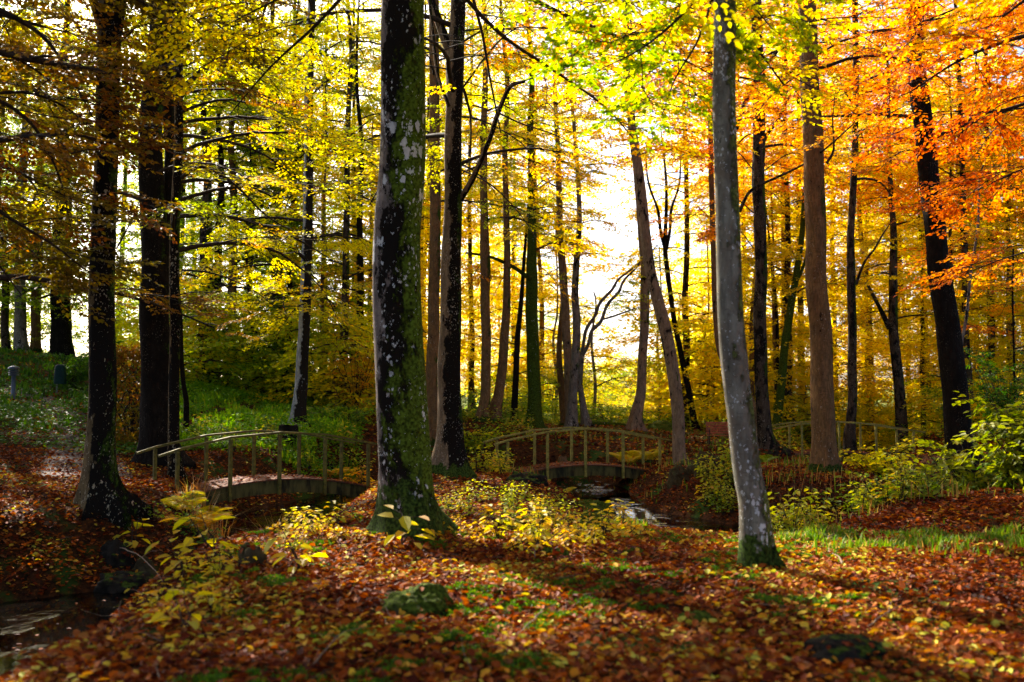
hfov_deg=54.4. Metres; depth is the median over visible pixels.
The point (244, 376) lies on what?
bush
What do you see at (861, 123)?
beech tree
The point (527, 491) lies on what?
sapling
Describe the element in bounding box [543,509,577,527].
sapling
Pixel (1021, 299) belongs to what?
woodland tree
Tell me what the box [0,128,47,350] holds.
woodland tree
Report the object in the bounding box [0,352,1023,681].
ground
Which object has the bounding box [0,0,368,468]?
beech tree
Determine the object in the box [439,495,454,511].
sapling
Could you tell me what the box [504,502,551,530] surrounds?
sapling
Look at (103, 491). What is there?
beech tree
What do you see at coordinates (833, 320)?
woodland tree
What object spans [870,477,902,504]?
sapling
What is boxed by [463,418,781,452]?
grass
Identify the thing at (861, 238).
woodland tree
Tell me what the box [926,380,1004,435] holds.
bush
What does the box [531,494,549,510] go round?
sapling
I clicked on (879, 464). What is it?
leafy shrub
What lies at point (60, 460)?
path
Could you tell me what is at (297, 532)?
sapling
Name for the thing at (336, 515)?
sapling
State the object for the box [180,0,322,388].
beech tree
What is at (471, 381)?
woodland tree
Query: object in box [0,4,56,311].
woodland tree
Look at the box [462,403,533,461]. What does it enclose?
ground cover
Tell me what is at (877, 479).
sapling
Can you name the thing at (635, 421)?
beech tree
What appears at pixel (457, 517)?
sapling
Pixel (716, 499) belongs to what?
sapling
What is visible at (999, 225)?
woodland tree
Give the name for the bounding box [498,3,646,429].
beech tree
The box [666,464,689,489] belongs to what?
rock
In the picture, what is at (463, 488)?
sapling
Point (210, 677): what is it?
moss
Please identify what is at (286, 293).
woodland tree
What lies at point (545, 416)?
bush
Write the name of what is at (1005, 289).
woodland tree
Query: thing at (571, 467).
footbridge
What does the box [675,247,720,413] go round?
woodland tree
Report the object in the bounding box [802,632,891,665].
rock
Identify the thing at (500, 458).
sapling
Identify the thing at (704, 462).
sapling
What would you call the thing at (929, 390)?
bush
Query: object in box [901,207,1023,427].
woodland tree
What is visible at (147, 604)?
sapling
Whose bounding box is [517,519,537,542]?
sapling
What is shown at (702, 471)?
sapling
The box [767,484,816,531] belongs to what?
sapling
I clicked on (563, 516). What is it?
sapling
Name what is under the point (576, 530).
sapling
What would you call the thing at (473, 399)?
bush
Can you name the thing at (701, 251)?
woodland tree
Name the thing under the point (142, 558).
fallen twig
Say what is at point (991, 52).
woodland tree
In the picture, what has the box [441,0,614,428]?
beech tree
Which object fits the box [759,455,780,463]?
fern
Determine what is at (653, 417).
bush
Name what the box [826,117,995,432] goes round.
woodland tree
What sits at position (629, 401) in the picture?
bush
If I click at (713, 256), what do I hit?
beech tree
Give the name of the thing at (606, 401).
bush
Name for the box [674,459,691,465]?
rock
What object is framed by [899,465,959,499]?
sapling
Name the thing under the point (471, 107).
woodland tree
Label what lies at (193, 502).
fern
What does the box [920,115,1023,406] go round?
woodland tree
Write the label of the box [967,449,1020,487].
sapling
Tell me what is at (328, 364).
bush
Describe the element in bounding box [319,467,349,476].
fern
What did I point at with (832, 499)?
sapling
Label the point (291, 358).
bush
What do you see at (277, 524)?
sapling
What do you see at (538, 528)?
sapling
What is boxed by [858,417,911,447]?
bush
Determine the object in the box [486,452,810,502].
grass
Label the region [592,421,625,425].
fallen log
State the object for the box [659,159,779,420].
woodland tree
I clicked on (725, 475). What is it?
sapling
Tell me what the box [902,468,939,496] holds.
sapling
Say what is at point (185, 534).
sapling
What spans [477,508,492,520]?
sapling
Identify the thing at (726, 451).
sapling
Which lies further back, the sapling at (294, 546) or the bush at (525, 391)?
the bush at (525, 391)
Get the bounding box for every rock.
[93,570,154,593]
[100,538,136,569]
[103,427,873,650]
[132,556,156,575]
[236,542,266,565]
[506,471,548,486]
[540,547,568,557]
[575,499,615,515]
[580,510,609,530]
[623,547,643,553]
[647,420,671,431]
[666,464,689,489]
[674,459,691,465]
[677,610,718,625]
[685,450,725,476]
[767,446,794,455]
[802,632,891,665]
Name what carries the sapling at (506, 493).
on the ground at (518, 450)
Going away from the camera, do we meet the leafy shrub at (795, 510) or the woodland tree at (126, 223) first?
the leafy shrub at (795, 510)
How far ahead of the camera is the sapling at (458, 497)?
14.66 m
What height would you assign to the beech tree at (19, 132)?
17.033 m
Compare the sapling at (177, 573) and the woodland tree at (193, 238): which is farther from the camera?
the woodland tree at (193, 238)
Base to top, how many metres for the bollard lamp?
1.110 m
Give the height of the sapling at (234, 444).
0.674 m
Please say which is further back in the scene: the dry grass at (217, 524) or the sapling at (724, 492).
the sapling at (724, 492)
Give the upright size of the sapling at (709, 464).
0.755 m
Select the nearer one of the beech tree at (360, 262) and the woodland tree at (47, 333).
the beech tree at (360, 262)
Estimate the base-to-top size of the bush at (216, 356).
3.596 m
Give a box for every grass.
[0,346,197,444]
[173,469,308,539]
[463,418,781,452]
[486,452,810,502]
[584,507,647,526]
[765,463,1019,530]
[774,511,1023,568]
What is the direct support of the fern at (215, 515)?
on the ground at (518, 450)
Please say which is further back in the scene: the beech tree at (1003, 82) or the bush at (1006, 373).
the bush at (1006, 373)
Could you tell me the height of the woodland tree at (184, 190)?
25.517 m
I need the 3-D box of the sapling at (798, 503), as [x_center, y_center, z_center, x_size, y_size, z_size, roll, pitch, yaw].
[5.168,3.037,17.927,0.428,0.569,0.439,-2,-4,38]
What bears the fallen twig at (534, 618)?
on the fallen leaves at (785, 650)
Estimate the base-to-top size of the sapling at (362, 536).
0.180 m
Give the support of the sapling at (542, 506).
on the ground at (518, 450)
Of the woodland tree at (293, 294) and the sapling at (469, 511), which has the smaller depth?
the sapling at (469, 511)
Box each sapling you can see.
[112,517,152,550]
[124,577,182,610]
[128,591,157,610]
[135,501,170,519]
[142,604,181,616]
[144,530,202,573]
[145,583,214,629]
[160,507,238,556]
[163,513,199,538]
[166,500,208,517]
[169,550,210,580]
[173,492,199,509]
[181,516,209,541]
[182,419,203,442]
[183,526,225,549]
[183,586,209,598]
[186,577,239,613]
[195,413,211,427]
[195,589,236,617]
[196,543,239,574]
[199,550,256,576]
[202,579,227,589]
[207,420,225,437]
[217,426,245,435]
[220,553,243,566]
[222,427,244,450]
[246,426,273,442]
[254,426,274,440]
[261,415,280,437]
[264,524,327,575]
[266,519,291,530]
[268,530,306,552]
[280,507,304,527]
[288,529,312,540]
[292,506,318,528]
[292,507,322,536]
[293,525,315,534]
[296,521,321,531]
[301,449,317,469]
[313,512,332,525]
[315,500,349,525]
[320,521,331,527]
[321,422,355,441]
[327,526,350,540]
[338,448,355,466]
[343,506,368,522]
[352,527,372,540]
[354,450,376,474]
[378,504,434,548]
[424,525,444,539]
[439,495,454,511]
[451,492,471,510]
[451,514,464,520]
[452,481,472,491]
[452,490,464,503]
[455,539,488,548]
[456,519,484,530]
[463,492,483,516]
[464,532,488,540]
[466,478,486,498]
[468,442,491,471]
[468,522,496,536]
[469,450,497,471]
[471,503,497,519]
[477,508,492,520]
[478,503,530,538]
[483,485,497,499]
[485,455,497,471]
[490,449,507,467]
[493,448,513,472]
[493,455,510,474]
[494,494,515,516]
[499,480,513,495]
[499,486,515,502]
[500,498,519,510]
[501,509,520,528]
[502,481,525,505]
[503,533,548,553]
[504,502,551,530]
[506,513,521,530]
[508,494,532,521]
[508,531,531,545]
[512,506,552,540]
[513,481,531,500]
[515,511,583,547]
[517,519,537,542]
[524,519,549,539]
[526,488,542,501]
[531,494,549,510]
[532,497,555,523]
[534,518,563,534]
[536,498,551,516]
[539,500,556,519]
[543,501,565,521]
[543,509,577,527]
[547,486,568,507]
[548,510,580,525]
[550,535,575,547]
[552,527,583,544]
[554,522,572,530]
[554,526,583,539]
[557,512,593,535]
[560,497,581,521]
[562,525,585,536]
[579,528,605,541]
[582,517,613,548]
[589,501,627,538]
[599,524,630,537]
[606,499,634,526]
[615,519,644,529]
[624,521,651,536]
[694,454,713,473]
[694,459,714,486]
[695,482,728,505]
[697,451,722,483]
[698,466,718,493]
[699,479,717,501]
[703,476,724,490]
[704,493,723,505]
[705,498,735,514]
[706,463,720,478]
[706,487,728,503]
[713,474,732,488]
[714,484,734,506]
[715,478,730,493]
[716,486,734,508]
[717,439,731,479]
[718,466,734,487]
[719,444,730,467]
[719,462,734,484]
[721,491,738,512]
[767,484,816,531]
[770,500,794,530]
[770,508,792,530]
[770,512,780,532]
[782,505,842,526]
[783,511,818,530]
[786,496,807,515]
[791,484,831,526]
[806,487,846,508]
[814,507,843,524]
[835,471,874,514]
[837,491,869,513]
[845,494,881,510]
[848,479,875,512]
[853,472,890,506]
[861,471,900,500]
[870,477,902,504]
[881,450,920,489]
[883,465,925,498]
[886,471,938,498]
[887,462,923,504]
[887,467,920,498]
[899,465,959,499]
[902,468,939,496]
[913,477,974,494]
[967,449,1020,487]
[971,465,1018,490]
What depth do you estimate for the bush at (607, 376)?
87.44 m
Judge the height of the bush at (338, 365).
4.085 m
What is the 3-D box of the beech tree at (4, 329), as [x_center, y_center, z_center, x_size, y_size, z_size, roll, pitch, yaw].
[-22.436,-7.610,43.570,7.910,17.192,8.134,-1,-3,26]
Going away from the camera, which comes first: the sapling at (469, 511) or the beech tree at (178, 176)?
the sapling at (469, 511)
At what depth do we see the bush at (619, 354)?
88.28 m
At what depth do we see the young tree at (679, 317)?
52.15 m
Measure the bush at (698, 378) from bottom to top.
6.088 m
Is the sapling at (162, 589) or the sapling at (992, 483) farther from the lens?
the sapling at (992, 483)
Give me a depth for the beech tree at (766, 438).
29.97 m
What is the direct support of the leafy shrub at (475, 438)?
on the ground at (518, 450)
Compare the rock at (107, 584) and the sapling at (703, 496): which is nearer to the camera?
the rock at (107, 584)
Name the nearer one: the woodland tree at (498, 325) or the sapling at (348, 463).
the sapling at (348, 463)
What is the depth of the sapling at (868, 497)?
13.97 m
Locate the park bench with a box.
[706,422,728,444]
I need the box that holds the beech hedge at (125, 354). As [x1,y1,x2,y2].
[116,344,140,445]
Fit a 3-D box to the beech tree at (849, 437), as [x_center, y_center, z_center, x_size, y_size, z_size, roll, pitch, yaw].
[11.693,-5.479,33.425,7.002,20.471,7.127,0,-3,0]
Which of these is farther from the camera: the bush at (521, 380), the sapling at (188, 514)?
the bush at (521, 380)
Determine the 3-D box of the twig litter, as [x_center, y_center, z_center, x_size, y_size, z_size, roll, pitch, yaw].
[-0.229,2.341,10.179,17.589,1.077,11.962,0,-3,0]
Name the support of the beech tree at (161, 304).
on the ground at (518, 450)
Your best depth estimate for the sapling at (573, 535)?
10.18 m
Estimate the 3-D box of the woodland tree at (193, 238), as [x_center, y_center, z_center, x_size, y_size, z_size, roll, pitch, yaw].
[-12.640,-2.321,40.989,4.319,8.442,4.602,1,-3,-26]
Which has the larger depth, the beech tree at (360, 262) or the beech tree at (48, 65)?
the beech tree at (360, 262)
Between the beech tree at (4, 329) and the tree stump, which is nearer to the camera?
the tree stump
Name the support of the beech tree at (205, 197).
on the ground at (518, 450)
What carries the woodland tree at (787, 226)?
on the ground at (518, 450)
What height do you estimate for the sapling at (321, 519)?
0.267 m
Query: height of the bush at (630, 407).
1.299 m
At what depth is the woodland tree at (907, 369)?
48.06 m
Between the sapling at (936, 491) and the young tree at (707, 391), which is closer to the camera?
the sapling at (936, 491)
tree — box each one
[0,0,128,352]
[0,0,323,326]
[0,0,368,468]
[0,2,261,340]
[0,3,86,348]
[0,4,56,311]
[0,6,131,352]
[0,8,139,299]
[0,48,93,338]
[0,77,87,352]
[0,125,48,345]
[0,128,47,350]
[0,137,89,351]
[3,2,135,355]
[28,0,218,335]
[31,0,341,529]
[33,31,199,321]
[54,0,909,543]
[70,0,377,479]
[71,7,268,279]
[74,132,229,361]
[75,130,228,347]
[83,63,263,340]
[115,128,228,354]
[119,0,315,328]
[123,1,285,382]
[126,187,266,435]
[138,76,335,375]
[139,229,198,348]
[145,0,354,311]
[147,0,336,383]
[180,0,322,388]
[180,0,421,427]
[180,191,249,353]
[182,0,354,394]
[182,0,374,383]
[185,1,372,399]
[189,0,380,366]
[211,121,341,348]
[212,53,378,354]
[221,236,269,360]
[229,0,380,366]
[237,226,319,374]
[241,0,653,478]
[243,0,445,406]
[244,72,380,375]
[249,231,324,370]
[254,248,330,369]
[267,0,443,323]
[270,0,445,412]
[293,145,428,371]
[310,112,440,380]
[310,220,373,378]
[314,0,551,445]
[314,20,498,356]
[315,176,429,360]
[332,0,523,350]
[351,90,503,392]
[366,22,525,391]
[420,190,497,395]
[421,0,553,406]
[423,0,583,422]
[424,44,558,406]
[439,0,609,423]
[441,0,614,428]
[460,73,594,394]
[460,227,552,418]
[461,45,622,396]
[461,83,639,417]
[461,140,583,423]
[465,232,558,399]
[487,8,633,422]
[494,200,624,412]
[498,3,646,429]
[509,257,562,387]
[518,2,738,463]
[524,304,571,369]
[541,236,595,426]
[544,291,662,416]
[551,11,707,430]
[566,0,795,425]
[578,245,672,426]
[584,0,817,430]
[607,124,715,429]
[616,244,699,420]
[631,0,894,450]
[635,279,711,391]
[652,40,840,384]
[658,138,841,419]
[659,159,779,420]
[661,247,711,397]
[662,0,908,430]
[666,212,754,423]
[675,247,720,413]
[696,166,845,420]
[697,0,917,428]
[705,0,1019,473]
[736,0,1023,485]
[739,104,840,416]
[740,159,829,410]
[741,154,887,435]
[745,43,1001,448]
[766,30,933,413]
[772,0,989,450]
[788,77,947,400]
[792,64,942,385]
[792,213,919,448]
[802,4,995,454]
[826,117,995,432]
[831,185,983,439]
[832,50,1023,432]
[836,0,1023,423]
[840,0,1023,297]
[843,146,1004,436]
[846,2,1023,408]
[866,68,1023,408]
[874,98,1023,408]
[883,3,1023,401]
[896,139,1023,341]
[899,0,1023,65]
[901,2,1023,418]
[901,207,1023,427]
[916,5,1023,114]
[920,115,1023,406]
[932,68,1023,334]
[951,69,1023,407]
[952,248,1023,437]
[953,0,1023,228]
[957,154,1023,400]
[966,1,1023,230]
[970,116,1023,378]
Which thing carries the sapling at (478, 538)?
on the ground at (518, 450)
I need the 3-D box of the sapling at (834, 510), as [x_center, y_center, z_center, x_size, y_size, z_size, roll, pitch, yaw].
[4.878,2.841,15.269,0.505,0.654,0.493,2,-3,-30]
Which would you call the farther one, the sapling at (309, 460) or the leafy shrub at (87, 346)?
the leafy shrub at (87, 346)
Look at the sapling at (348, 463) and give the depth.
25.57 m
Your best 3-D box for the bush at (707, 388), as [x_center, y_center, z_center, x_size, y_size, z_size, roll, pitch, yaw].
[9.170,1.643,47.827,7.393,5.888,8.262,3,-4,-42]
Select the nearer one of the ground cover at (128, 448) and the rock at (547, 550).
the rock at (547, 550)
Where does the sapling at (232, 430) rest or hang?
on the ground at (518, 450)
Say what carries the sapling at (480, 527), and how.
on the ground at (518, 450)
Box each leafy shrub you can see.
[35,351,88,389]
[75,332,136,368]
[307,400,376,429]
[338,465,377,485]
[463,426,514,454]
[738,503,834,528]
[838,436,931,485]
[906,435,1021,491]
[952,391,1023,492]
[963,347,1023,439]
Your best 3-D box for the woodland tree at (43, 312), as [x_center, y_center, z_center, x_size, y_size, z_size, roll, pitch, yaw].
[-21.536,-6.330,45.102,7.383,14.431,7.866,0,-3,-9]
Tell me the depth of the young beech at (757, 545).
8.98 m
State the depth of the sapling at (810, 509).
14.54 m
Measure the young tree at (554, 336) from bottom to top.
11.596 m
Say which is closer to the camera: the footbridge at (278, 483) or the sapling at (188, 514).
the sapling at (188, 514)
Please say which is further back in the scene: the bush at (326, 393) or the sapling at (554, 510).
the bush at (326, 393)
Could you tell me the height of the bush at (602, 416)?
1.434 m
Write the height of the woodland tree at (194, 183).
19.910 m
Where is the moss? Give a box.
[167,517,896,681]
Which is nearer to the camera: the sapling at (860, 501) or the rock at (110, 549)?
the rock at (110, 549)
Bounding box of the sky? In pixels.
[0,0,1023,388]
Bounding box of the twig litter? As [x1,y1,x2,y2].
[0,486,1023,681]
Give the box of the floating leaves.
[13,478,665,649]
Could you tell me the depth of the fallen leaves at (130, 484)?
16.76 m
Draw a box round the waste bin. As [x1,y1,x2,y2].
[54,364,65,392]
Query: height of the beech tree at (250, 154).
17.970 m
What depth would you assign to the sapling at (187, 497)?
16.19 m
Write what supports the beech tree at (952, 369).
on the ground at (518, 450)
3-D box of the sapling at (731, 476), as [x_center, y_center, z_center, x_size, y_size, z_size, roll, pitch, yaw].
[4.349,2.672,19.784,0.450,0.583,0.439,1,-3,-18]
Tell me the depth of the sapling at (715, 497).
19.26 m
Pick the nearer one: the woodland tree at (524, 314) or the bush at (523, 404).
the bush at (523, 404)
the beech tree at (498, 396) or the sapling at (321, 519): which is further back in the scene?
the beech tree at (498, 396)
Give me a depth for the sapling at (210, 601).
7.20 m
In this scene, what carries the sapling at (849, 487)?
on the ground at (518, 450)
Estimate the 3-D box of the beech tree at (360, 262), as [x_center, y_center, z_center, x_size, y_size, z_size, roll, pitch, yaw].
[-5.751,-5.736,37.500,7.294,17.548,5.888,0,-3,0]
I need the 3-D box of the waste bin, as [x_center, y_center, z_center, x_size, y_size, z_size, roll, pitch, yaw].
[-14.516,1.255,31.973,0.363,1.010,0.295,0,-3,0]
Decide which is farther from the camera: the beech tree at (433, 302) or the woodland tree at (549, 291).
the woodland tree at (549, 291)
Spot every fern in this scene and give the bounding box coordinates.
[161,490,206,510]
[161,511,232,529]
[168,583,221,599]
[197,505,231,517]
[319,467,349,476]
[609,451,651,463]
[629,449,663,460]
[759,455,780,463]
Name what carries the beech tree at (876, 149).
on the ground at (518, 450)
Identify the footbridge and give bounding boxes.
[136,430,377,505]
[483,426,671,479]
[756,421,925,462]
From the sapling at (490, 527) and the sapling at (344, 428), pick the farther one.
the sapling at (344, 428)
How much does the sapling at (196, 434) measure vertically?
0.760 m
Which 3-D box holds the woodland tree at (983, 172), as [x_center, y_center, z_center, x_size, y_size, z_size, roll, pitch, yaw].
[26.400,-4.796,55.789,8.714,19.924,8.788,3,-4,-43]
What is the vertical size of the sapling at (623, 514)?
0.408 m
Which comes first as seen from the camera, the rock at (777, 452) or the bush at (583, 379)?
the rock at (777, 452)
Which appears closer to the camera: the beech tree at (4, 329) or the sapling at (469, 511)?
the sapling at (469, 511)
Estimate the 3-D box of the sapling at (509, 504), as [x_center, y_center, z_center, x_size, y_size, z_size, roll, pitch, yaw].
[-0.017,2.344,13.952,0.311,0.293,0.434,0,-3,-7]
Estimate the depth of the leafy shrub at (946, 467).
15.16 m
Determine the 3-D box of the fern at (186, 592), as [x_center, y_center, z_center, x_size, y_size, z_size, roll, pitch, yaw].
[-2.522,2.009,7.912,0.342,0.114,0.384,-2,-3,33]
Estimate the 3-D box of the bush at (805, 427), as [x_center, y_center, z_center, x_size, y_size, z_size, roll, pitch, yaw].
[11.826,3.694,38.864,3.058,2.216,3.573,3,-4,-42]
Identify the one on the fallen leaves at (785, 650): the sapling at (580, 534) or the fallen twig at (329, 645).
the fallen twig at (329, 645)
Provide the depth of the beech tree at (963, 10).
8.56 m
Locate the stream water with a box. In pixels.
[0,444,945,674]
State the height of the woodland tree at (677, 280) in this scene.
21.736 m
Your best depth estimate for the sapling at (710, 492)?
19.58 m
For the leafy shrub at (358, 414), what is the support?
on the ground at (518, 450)
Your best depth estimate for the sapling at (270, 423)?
25.97 m
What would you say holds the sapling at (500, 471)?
on the ground at (518, 450)
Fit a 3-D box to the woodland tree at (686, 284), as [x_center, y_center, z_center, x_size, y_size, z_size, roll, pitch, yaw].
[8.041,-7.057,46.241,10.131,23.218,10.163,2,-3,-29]
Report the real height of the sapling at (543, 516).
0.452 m
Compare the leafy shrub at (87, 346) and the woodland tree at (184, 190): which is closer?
the leafy shrub at (87, 346)
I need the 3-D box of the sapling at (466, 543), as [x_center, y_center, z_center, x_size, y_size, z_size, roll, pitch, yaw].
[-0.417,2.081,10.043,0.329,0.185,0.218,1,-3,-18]
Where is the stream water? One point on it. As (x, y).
(29, 620)
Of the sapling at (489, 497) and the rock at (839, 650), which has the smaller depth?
the rock at (839, 650)
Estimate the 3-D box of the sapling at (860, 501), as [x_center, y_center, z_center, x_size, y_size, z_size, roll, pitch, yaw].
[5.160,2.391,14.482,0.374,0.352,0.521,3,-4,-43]
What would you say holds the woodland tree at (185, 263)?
on the ground at (518, 450)
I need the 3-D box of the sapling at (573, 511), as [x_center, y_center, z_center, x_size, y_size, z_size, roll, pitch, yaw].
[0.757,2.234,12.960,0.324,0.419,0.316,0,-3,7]
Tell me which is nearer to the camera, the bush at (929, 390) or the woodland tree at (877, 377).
the bush at (929, 390)
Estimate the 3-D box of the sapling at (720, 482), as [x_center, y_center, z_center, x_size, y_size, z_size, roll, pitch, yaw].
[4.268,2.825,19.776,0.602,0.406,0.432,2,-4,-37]
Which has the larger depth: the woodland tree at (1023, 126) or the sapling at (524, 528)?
the woodland tree at (1023, 126)
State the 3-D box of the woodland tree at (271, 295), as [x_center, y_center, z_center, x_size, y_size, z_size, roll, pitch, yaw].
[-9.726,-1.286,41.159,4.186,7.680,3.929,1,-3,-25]
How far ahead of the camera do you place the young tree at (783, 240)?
43.08 m
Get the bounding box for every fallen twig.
[119,547,162,580]
[313,628,358,663]
[516,604,557,634]
[827,534,842,563]
[867,599,899,627]
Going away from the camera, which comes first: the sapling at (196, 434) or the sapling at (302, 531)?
the sapling at (302, 531)
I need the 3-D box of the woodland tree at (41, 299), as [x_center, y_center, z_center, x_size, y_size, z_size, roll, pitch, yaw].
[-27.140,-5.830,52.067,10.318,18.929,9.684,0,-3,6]
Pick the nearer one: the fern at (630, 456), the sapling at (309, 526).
the sapling at (309, 526)
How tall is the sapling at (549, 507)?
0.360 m
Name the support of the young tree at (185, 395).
on the ground at (518, 450)
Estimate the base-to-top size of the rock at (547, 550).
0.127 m
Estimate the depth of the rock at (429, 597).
7.09 m
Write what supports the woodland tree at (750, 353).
on the ground at (518, 450)
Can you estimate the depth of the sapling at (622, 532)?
11.12 m
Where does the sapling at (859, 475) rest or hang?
on the ground at (518, 450)
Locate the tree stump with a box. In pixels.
[276,424,298,446]
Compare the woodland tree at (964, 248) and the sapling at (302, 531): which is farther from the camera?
the woodland tree at (964, 248)
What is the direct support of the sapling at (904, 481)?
on the ground at (518, 450)
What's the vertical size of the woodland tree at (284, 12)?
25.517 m
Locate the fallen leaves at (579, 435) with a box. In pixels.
[0,348,1022,480]
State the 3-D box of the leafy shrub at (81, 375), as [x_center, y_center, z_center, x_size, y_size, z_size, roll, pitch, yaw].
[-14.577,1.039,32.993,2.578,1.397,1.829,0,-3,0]
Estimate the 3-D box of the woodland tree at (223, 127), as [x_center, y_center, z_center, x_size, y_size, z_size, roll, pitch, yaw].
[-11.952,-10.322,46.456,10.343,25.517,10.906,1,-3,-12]
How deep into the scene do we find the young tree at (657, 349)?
48.17 m
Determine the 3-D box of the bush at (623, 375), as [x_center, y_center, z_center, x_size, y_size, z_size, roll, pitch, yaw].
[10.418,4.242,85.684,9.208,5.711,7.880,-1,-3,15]
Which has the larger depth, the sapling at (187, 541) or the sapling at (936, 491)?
the sapling at (936, 491)
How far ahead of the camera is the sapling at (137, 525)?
13.32 m
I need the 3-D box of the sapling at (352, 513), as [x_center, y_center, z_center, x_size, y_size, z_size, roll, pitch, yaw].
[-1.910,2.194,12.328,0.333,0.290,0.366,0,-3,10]
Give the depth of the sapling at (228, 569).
8.25 m
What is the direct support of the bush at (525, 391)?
on the ground at (518, 450)
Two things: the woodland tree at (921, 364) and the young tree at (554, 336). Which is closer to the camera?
the woodland tree at (921, 364)
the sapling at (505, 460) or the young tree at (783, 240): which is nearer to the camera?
the sapling at (505, 460)
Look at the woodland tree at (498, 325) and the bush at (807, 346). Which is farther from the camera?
the woodland tree at (498, 325)
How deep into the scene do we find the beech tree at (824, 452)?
20.31 m
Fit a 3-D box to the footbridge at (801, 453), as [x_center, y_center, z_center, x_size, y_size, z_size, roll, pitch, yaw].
[9.806,3.201,30.553,5.224,1.502,1.311,0,-3,5]
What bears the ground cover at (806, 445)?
on the ground at (518, 450)
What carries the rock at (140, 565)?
on the ground at (518, 450)
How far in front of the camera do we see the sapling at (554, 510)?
12.59 m
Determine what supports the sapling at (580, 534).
on the ground at (518, 450)
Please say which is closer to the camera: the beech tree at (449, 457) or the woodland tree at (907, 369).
the beech tree at (449, 457)
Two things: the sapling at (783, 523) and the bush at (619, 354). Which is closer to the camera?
the sapling at (783, 523)
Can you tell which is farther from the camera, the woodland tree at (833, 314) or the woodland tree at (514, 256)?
the woodland tree at (514, 256)
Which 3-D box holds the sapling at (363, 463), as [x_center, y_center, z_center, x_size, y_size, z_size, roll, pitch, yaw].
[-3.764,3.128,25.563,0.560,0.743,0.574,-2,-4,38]
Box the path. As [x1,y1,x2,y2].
[0,376,132,479]
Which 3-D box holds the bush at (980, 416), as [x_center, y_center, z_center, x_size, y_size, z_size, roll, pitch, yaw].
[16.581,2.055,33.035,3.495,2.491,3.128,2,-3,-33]
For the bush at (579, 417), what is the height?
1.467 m
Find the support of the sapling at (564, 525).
on the ground at (518, 450)
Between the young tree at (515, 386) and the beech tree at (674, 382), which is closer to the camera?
the beech tree at (674, 382)
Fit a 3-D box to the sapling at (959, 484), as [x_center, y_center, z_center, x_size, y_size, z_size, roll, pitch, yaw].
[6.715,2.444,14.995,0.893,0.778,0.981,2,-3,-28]
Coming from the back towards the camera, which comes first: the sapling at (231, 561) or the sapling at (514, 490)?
the sapling at (514, 490)
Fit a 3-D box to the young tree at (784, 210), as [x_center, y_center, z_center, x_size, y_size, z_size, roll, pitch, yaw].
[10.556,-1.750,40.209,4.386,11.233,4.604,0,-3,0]
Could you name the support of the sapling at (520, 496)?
on the ground at (518, 450)
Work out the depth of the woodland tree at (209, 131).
45.16 m
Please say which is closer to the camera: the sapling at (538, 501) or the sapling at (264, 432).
the sapling at (538, 501)
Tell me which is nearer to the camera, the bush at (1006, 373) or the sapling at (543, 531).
the sapling at (543, 531)
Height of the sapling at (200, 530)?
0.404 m
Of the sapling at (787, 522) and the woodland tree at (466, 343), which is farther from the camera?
the woodland tree at (466, 343)
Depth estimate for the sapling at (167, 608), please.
7.04 m
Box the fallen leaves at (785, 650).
[0,497,1023,681]
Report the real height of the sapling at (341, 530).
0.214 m
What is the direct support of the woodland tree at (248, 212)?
on the ground at (518, 450)
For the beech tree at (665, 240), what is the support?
on the ground at (518, 450)
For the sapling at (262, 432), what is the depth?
25.12 m
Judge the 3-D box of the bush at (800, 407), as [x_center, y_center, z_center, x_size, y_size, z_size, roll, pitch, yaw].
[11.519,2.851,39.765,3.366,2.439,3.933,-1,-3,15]
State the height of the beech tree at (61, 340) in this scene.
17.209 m
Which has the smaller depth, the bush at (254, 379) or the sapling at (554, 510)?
the sapling at (554, 510)
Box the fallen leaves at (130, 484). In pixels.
[0,411,1023,594]
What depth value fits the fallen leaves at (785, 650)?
6.98 m
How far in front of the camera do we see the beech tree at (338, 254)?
39.69 m
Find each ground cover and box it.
[0,372,139,455]
[179,378,364,482]
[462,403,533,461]
[552,403,727,431]
[771,409,1001,454]
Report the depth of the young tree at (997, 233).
27.11 m
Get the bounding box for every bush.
[77,256,258,385]
[116,293,285,389]
[169,316,275,385]
[179,305,332,396]
[206,332,315,394]
[229,315,375,406]
[247,290,425,415]
[286,332,437,400]
[289,376,375,411]
[307,326,376,415]
[310,378,376,414]
[461,389,507,420]
[462,362,558,414]
[491,354,558,413]
[502,397,527,424]
[503,393,559,424]
[507,365,603,421]
[542,398,593,423]
[544,340,603,409]
[546,376,626,418]
[554,360,628,408]
[578,402,628,423]
[586,350,647,404]
[590,360,664,409]
[596,374,655,418]
[598,405,644,422]
[620,292,794,428]
[622,315,772,423]
[626,404,689,426]
[631,372,690,419]
[635,314,794,421]
[655,315,796,421]
[680,313,845,423]
[755,357,809,419]
[770,385,845,432]
[783,413,858,448]
[794,378,893,450]
[837,400,911,452]
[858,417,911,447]
[878,372,986,436]
[878,418,943,452]
[909,377,1016,434]
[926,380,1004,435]
[968,366,1023,430]
[973,367,1023,437]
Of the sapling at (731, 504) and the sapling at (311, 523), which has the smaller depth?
the sapling at (311, 523)
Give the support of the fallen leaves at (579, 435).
on the ground at (518, 450)
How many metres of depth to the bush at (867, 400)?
41.40 m
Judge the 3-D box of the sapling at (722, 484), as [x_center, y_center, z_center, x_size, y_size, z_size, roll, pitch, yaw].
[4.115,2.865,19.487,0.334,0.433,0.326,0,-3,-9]
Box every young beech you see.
[310,324,375,415]
[494,0,842,570]

